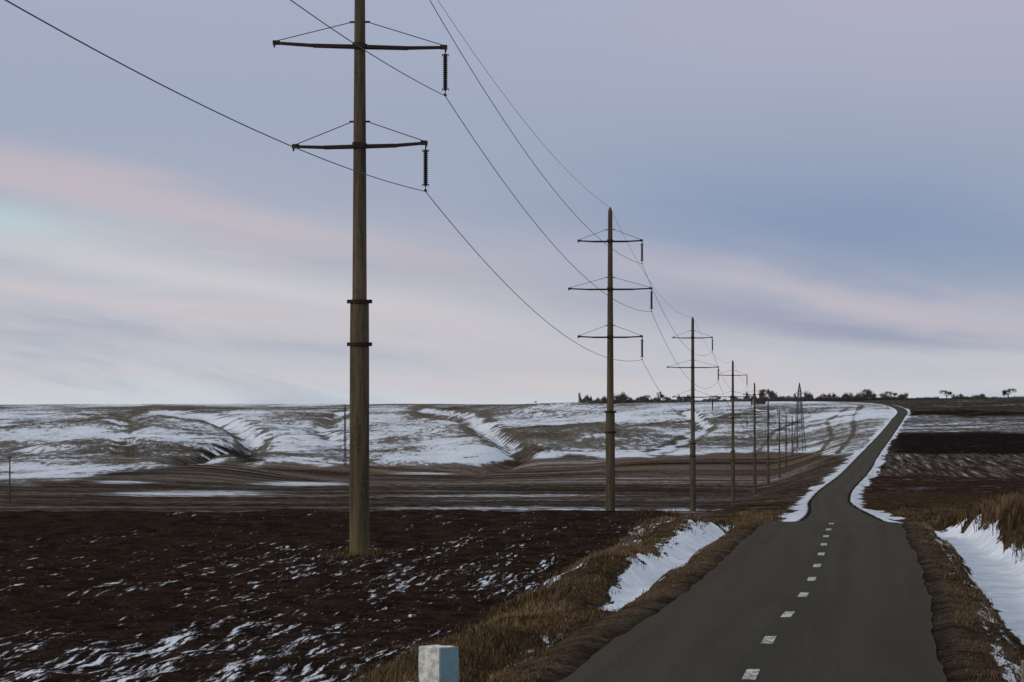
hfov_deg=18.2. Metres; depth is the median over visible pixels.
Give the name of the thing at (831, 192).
sky
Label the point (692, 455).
power pole
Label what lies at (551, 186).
power cable
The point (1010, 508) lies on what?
dry grass
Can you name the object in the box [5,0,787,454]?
power cable
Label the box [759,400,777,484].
power pole
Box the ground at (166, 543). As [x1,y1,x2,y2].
[0,397,1023,681]
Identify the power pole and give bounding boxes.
[273,0,448,554]
[568,207,652,510]
[667,317,718,510]
[714,361,751,500]
[740,383,769,492]
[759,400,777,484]
[769,410,789,477]
[778,418,794,468]
[784,417,799,456]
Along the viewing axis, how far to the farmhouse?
2467.47 m
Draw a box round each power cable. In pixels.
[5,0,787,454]
[290,0,794,440]
[430,1,797,429]
[438,1,785,417]
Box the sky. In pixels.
[0,0,1023,404]
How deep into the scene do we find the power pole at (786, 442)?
1249.25 m
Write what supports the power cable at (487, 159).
attached to the power pole at (359, 343)
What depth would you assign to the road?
69.30 m
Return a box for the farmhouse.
[752,397,765,404]
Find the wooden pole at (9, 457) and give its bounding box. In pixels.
[8,456,11,501]
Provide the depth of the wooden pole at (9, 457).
599.53 m
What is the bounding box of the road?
[558,401,946,681]
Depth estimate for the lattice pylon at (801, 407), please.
1449.22 m
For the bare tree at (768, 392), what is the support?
on the ground at (166, 543)
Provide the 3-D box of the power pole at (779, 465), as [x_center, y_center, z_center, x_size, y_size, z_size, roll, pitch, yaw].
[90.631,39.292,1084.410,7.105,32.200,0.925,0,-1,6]
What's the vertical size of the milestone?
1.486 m
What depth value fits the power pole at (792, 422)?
1399.26 m
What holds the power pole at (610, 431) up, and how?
on the ground at (166, 543)
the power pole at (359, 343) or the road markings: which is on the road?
the road markings
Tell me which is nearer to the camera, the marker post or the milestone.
the milestone
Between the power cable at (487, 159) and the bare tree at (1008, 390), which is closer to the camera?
the power cable at (487, 159)
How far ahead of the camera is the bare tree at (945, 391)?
3250.79 m
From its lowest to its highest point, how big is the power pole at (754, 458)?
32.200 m
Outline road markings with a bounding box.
[742,523,833,678]
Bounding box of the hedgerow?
[578,390,1023,403]
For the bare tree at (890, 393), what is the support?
on the ground at (166, 543)
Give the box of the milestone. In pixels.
[418,645,458,681]
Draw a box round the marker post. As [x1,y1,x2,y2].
[1021,660,1023,681]
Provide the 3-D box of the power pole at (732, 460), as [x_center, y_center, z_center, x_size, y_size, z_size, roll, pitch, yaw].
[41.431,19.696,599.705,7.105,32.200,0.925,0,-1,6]
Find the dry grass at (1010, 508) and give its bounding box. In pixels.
[264,488,1023,681]
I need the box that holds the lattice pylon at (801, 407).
[793,383,805,452]
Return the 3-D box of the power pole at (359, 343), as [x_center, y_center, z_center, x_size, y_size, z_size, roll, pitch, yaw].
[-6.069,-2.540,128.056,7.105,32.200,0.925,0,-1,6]
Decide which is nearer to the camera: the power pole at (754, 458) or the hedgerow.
the power pole at (754, 458)
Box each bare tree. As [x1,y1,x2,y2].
[758,389,773,397]
[885,391,896,396]
[938,390,951,398]
[1002,388,1016,395]

